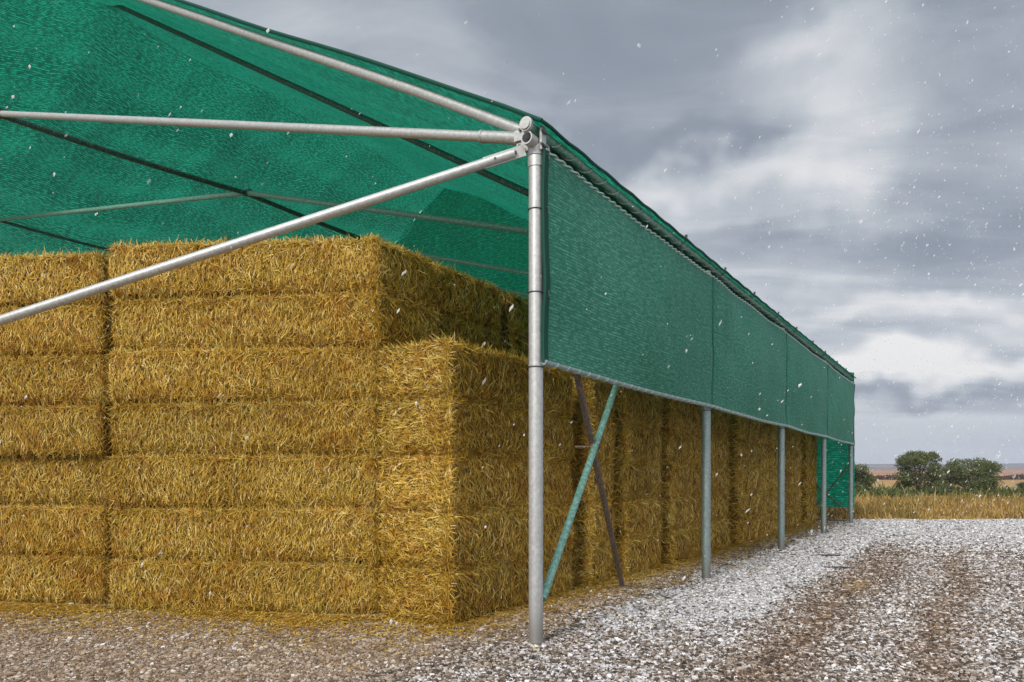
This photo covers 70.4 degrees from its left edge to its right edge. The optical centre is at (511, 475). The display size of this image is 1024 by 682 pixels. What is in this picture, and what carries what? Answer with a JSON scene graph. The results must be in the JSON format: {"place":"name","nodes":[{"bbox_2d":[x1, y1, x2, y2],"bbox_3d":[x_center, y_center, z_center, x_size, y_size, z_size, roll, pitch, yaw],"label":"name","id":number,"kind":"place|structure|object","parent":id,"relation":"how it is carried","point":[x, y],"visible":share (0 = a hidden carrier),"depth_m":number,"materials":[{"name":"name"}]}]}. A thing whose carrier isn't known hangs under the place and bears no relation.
{"place":"outdoors","nodes":[
{"label":"outdoors","id":0,"kind":"place"},
{"bbox_2d":[0,1,1023,666],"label":"falling snow","id":1,"kind":"structure","parent":0,"point":[778,297],"depth_m":17.79,"materials":[{"name":"white snow"}]},
{"bbox_2d":[0,518,1023,681],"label":"gravel yard","id":2,"kind":"structure","parent":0,"point":[15,601],"depth_m":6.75,"materials":[{"name":"grey gravel"}]},
{"bbox_2d":[0,551,122,603],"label":"straw bale","id":3,"kind":"object","parent":2,"relation":"on","point":[79,578],"visible":0.52,"depth_m":9.00},
{"bbox_2d":[0,500,142,559],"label":"straw bale","id":4,"kind":"object","parent":3,"relation":"on","point":[49,528],"visible":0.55,"depth_m":8.99},
{"bbox_2d":[0,453,120,506],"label":"straw bale","id":5,"kind":"object","parent":4,"relation":"on","point":[73,478],"visible":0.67,"depth_m":9.02},
{"bbox_2d":[0,400,157,461],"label":"straw bale","id":6,"kind":"object","parent":5,"relation":"on","point":[39,431],"visible":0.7,"depth_m":8.87},
{"bbox_2d":[0,351,136,407],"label":"straw bale","id":7,"kind":"object","parent":6,"relation":"on","point":[78,379],"visible":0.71,"depth_m":8.88},
{"bbox_2d":[0,300,134,357],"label":"straw bale","id":8,"kind":"object","parent":7,"relation":"on","point":[68,329],"visible":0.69,"depth_m":8.88},
{"bbox_2d":[0,247,127,309],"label":"straw bale","id":9,"kind":"object","parent":8,"relation":"on","point":[23,282],"visible":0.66,"depth_m":8.86},
{"bbox_2d":[106,556,394,614],"bbox_3d":[-2.893,1.279,8.822,3.954,0.829,1.211,0,0,6],"label":"straw bale","id":10,"kind":"object","parent":2,"relation":"on","point":[297,585],"visible":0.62,"depth_m":8.37},
{"bbox_2d":[106,502,393,568],"bbox_3d":[-2.842,0.683,8.797,3.948,0.865,1.230,0,0,7],"label":"straw bale","id":11,"kind":"object","parent":10,"relation":"on","point":[320,533],"visible":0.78,"depth_m":8.36},
{"bbox_2d":[101,449,392,512],"bbox_3d":[-2.845,0.049,8.816,3.954,0.831,1.188,0,0,5],"label":"straw bale","id":12,"kind":"object","parent":11,"relation":"on","point":[245,479],"visible":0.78,"depth_m":8.37},
{"bbox_2d":[106,394,393,456],"bbox_3d":[-2.845,-0.551,8.813,3.948,0.865,1.230,0,0,7],"label":"straw bale","id":13,"kind":"object","parent":12,"relation":"on","point":[318,426],"visible":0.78,"depth_m":8.38},
{"bbox_2d":[105,343,392,405],"bbox_3d":[-2.907,-1.189,8.822,3.954,0.828,1.211,0,0,6],"label":"straw bale","id":14,"kind":"object","parent":13,"relation":"on","point":[213,375],"visible":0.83,"depth_m":8.37},
{"bbox_2d":[109,287,441,350],"bbox_3d":[-2.838,-1.785,8.816,3.948,0.865,1.230,0,0,7],"label":"straw bale","id":15,"kind":"object","parent":14,"relation":"on","point":[308,318],"visible":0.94,"depth_m":8.40},
{"bbox_2d":[104,232,440,307],"bbox_3d":[-2.904,-2.423,8.818,3.954,0.828,1.211,0,0,6],"label":"straw bale","id":16,"kind":"object","parent":15,"relation":"on","point":[322,265],"visible":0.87,"depth_m":8.37},
{"bbox_2d":[0,523,853,681],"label":"loose straw","id":17,"kind":"object","parent":2,"relation":"on","point":[266,617],"visible":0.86,"depth_m":8.04,"materials":[{"name":"yellow plant"}]},
{"bbox_2d":[373,548,576,626],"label":"straw bale","id":18,"kind":"object","parent":2,"relation":"on","point":[437,596],"visible":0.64,"depth_m":7.97},
{"bbox_2d":[374,500,578,572],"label":"straw bale","id":19,"kind":"object","parent":18,"relation":"on","point":[425,539],"visible":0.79,"depth_m":7.97},
{"bbox_2d":[376,450,574,515],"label":"straw bale","id":20,"kind":"object","parent":19,"relation":"on","point":[457,482],"visible":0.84,"depth_m":7.98},
{"bbox_2d":[377,394,575,464],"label":"straw bale","id":21,"kind":"object","parent":20,"relation":"on","point":[437,425],"visible":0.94,"depth_m":7.99},
{"bbox_2d":[374,330,576,417],"bbox_3d":[-0.337,-1.122,8.988,1.209,0.854,2.987,0,0,32],"label":"straw bale","id":22,"kind":"object","parent":21,"relation":"on","point":[447,368],"visible":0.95,"depth_m":7.98},
{"bbox_2d":[568,541,614,586],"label":"straw bale","id":23,"kind":"object","parent":2,"relation":"on","point":[593,565],"visible":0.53,"depth_m":10.39},
{"bbox_2d":[569,499,618,547],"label":"straw bale","id":24,"kind":"object","parent":23,"relation":"on","point":[589,524],"visible":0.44,"depth_m":10.38},
{"bbox_2d":[563,458,615,506],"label":"straw bale","id":25,"kind":"object","parent":24,"relation":"on","point":[591,492],"visible":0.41,"depth_m":10.40},
{"bbox_2d":[554,415,617,464],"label":"straw bale","id":26,"kind":"object","parent":25,"relation":"on","point":[605,452],"visible":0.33,"depth_m":10.43},
{"bbox_2d":[570,375,616,421],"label":"straw bale","id":27,"kind":"object","parent":26,"relation":"on","point":[596,392],"visible":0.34,"depth_m":10.42},
{"bbox_2d":[612,533,662,576],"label":"straw bale","id":28,"kind":"object","parent":2,"relation":"on","point":[642,552],"visible":0.53,"depth_m":11.79},
{"bbox_2d":[611,495,665,541],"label":"straw bale","id":29,"kind":"object","parent":28,"relation":"on","point":[636,517],"visible":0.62,"depth_m":11.70},
{"bbox_2d":[612,458,662,501],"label":"straw bale","id":30,"kind":"object","parent":29,"relation":"on","point":[638,480],"visible":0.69,"depth_m":11.75},
{"bbox_2d":[613,421,664,468],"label":"straw bale","id":31,"kind":"object","parent":30,"relation":"on","point":[633,443],"visible":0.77,"depth_m":11.70},
{"bbox_2d":[607,386,664,433],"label":"straw bale","id":32,"kind":"object","parent":31,"relation":"on","point":[639,407],"visible":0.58,"depth_m":11.70},
{"bbox_2d":[653,525,701,563],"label":"straw bale","id":33,"kind":"object","parent":2,"relation":"on","point":[684,544],"visible":0.53,"depth_m":13.28},
{"bbox_2d":[659,494,701,532],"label":"straw bale","id":34,"kind":"object","parent":33,"relation":"on","point":[683,512],"visible":0.56,"depth_m":13.37},
{"bbox_2d":[659,460,701,499],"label":"straw bale","id":35,"kind":"object","parent":34,"relation":"on","point":[679,480],"visible":0.66,"depth_m":13.35},
{"bbox_2d":[659,428,701,464],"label":"straw bale","id":36,"kind":"object","parent":35,"relation":"on","point":[689,451],"visible":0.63,"depth_m":13.43},
{"bbox_2d":[659,397,701,434],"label":"straw bale","id":37,"kind":"object","parent":36,"relation":"on","point":[681,416],"visible":0.57,"depth_m":13.40},
{"bbox_2d":[711,517,733,549],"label":"straw bale","id":38,"kind":"object","parent":2,"relation":"on","point":[720,533],"visible":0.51,"depth_m":15.72},
{"bbox_2d":[711,492,731,523],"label":"straw bale","id":39,"kind":"object","parent":38,"relation":"on","point":[720,504],"visible":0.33,"depth_m":15.80},
{"bbox_2d":[711,463,732,495],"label":"straw bale","id":40,"kind":"object","parent":39,"relation":"on","point":[720,481],"visible":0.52,"depth_m":15.75},
{"bbox_2d":[711,436,732,466],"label":"straw bale","id":41,"kind":"object","parent":40,"relation":"on","point":[720,450],"visible":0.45,"depth_m":15.79},
{"bbox_2d":[711,408,731,440],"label":"straw bale","id":42,"kind":"object","parent":41,"relation":"on","point":[720,423],"visible":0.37,"depth_m":15.78},
{"bbox_2d":[726,513,772,543],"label":"straw bale","id":43,"kind":"object","parent":2,"relation":"on","point":[743,531],"visible":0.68,"depth_m":17.39},
{"bbox_2d":[727,489,772,519],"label":"straw bale","id":44,"kind":"object","parent":43,"relation":"on","point":[758,502],"visible":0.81,"depth_m":17.20},
{"bbox_2d":[728,465,772,493],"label":"straw bale","id":45,"kind":"object","parent":44,"relation":"on","point":[745,478],"visible":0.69,"depth_m":17.41},
{"bbox_2d":[727,438,773,468],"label":"straw bale","id":46,"kind":"object","parent":45,"relation":"on","point":[758,455],"visible":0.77,"depth_m":17.34},
{"bbox_2d":[728,413,773,445],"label":"straw bale","id":47,"kind":"object","parent":46,"relation":"on","point":[747,429],"visible":0.64,"depth_m":17.25},
{"bbox_2d":[769,508,793,532],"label":"straw bale","id":48,"kind":"object","parent":2,"relation":"on","point":[788,518],"visible":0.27,"depth_m":20.11},
{"bbox_2d":[769,488,793,512],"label":"straw bale","id":49,"kind":"object","parent":48,"relation":"on","point":[788,499],"visible":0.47,"depth_m":20.12},
{"bbox_2d":[769,467,792,490],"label":"straw bale","id":50,"kind":"object","parent":49,"relation":"on","point":[774,475],"visible":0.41,"depth_m":20.04},
{"bbox_2d":[769,444,792,468],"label":"straw bale","id":51,"kind":"object","parent":50,"relation":"on","point":[788,456],"visible":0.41,"depth_m":20.08},
{"bbox_2d":[770,424,792,449],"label":"straw bale","id":52,"kind":"object","parent":51,"relation":"on","point":[788,436],"visible":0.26,"depth_m":20.87},
{"bbox_2d":[791,505,802,526],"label":"straw bale","id":53,"kind":"object","parent":2,"relation":"on","point":[797,517],"visible":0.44,"depth_m":22.51},
{"bbox_2d":[791,487,802,508],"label":"straw bale","id":54,"kind":"object","parent":53,"relation":"on","point":[796,497],"visible":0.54,"depth_m":22.53},
{"bbox_2d":[790,468,802,488],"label":"straw bale","id":55,"kind":"object","parent":54,"relation":"on","point":[796,478],"visible":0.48,"depth_m":22.48},
{"bbox_2d":[790,447,804,469],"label":"straw bale","id":56,"kind":"object","parent":55,"relation":"on","point":[796,457],"visible":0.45,"depth_m":22.46},
{"bbox_2d":[789,429,803,451],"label":"straw bale","id":57,"kind":"object","parent":56,"relation":"on","point":[797,440],"visible":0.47,"depth_m":22.50},
{"bbox_2d":[801,505,819,523],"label":"straw bale","id":58,"kind":"object","parent":2,"relation":"on","point":[809,514],"visible":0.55,"depth_m":23.57},
{"bbox_2d":[800,485,819,506],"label":"straw bale","id":59,"kind":"object","parent":58,"relation":"on","point":[808,496],"visible":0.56,"depth_m":23.57},
{"bbox_2d":[800,467,819,488],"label":"straw bale","id":60,"kind":"object","parent":59,"relation":"on","point":[809,478],"visible":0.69,"depth_m":23.47},
{"bbox_2d":[801,448,818,469],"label":"straw bale","id":61,"kind":"object","parent":60,"relation":"on","point":[809,461],"visible":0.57,"depth_m":23.61},
{"bbox_2d":[801,432,817,454],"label":"straw bale","id":62,"kind":"object","parent":61,"relation":"on","point":[809,441],"visible":0.47,"depth_m":23.49},
{"bbox_2d":[186,0,1023,463],"label":"sky","id":63,"kind":"structure","parent":0,"point":[650,58],"materials":[{"name":"grey"}]},
{"bbox_2d":[255,466,1023,642],"bbox_3d":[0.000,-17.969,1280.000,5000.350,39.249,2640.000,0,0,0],"label":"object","id":64,"kind":"structure","parent":0,"point":[891,470],"depth_m":294.74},
{"bbox_2d":[0,0,855,646],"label":"hay shelter","id":65,"kind":"object","parent":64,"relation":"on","point":[546,218],"visible":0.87,"depth_m":16.94,"materials":[{"name":"fabric"}]},
{"bbox_2d":[855,462,877,491],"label":"bushy tree","id":66,"kind":"object","parent":64,"relation":"on","point":[863,478],"visible":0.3,"depth_m":54.85,"materials":[{"name":"green plant"}]},
{"bbox_2d":[893,450,948,494],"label":"bushy tree","id":67,"kind":"object","parent":64,"relation":"on","point":[917,459],"visible":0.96,"depth_m":51.59,"materials":[{"name":"green plant"}]},
{"bbox_2d":[855,478,1023,498],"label":"green weeds","id":68,"kind":"object","parent":64,"relation":"on","point":[895,491],"visible":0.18,"depth_m":50.09,"materials":[{"name":"green plant"}]},
{"bbox_2d":[874,474,1023,479],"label":"field hedge","id":69,"kind":"object","parent":64,"relation":"on","point":[1004,477],"visible":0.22,"depth_m":183.87,"materials":[{"name":"green plant"}]},
{"bbox_2d":[936,457,1004,492],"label":"bushy tree","id":70,"kind":"object","parent":64,"relation":"on","point":[988,470],"visible":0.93,"depth_m":53.29,"materials":[{"name":"green plant"}]},
{"bbox_2d":[1014,482,1023,492],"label":"bush","id":71,"kind":"object","parent":64,"relation":"on","point":[1020,485],"visible":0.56,"depth_m":53.42,"materials":[{"name":"green plant"}]},
{"bbox_2d":[817,484,1023,519],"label":"dry grass","id":72,"kind":"structure","parent":0,"point":[869,507],"depth_m":30.29,"materials":[{"name":"yellow plant"}]},
{"bbox_2d":[856,463,1023,465],"bbox_3d":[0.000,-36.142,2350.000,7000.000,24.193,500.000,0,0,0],"label":"hills","id":73,"kind":"structure","parent":0,"point":[1013,464],"depth_m":2399.77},
{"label":"straw bale","id":74,"kind":"object","parent":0,"visible":0},
{"bbox_2d":[430,308,502,351],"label":"straw bale","id":75,"kind":"object","parent":74,"relation":"on","point":[471,332],"visible":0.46,"depth_m":9.79},
{"bbox_2d":[425,260,506,328],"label":"straw bale","id":76,"kind":"object","parent":75,"relation":"on","point":[468,298],"visible":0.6,"depth_m":9.76},
{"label":"straw bale","id":77,"kind":"object","parent":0,"visible":0},
{"bbox_2d":[500,333,572,376],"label":"straw bale","id":78,"kind":"object","parent":77,"relation":"on","point":[514,344],"visible":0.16,"depth_m":10.82},
{"bbox_2d":[493,288,528,338],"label":"straw bale","id":79,"kind":"object","parent":78,"relation":"on","point":[516,321],"visible":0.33,"depth_m":10.83}
]}

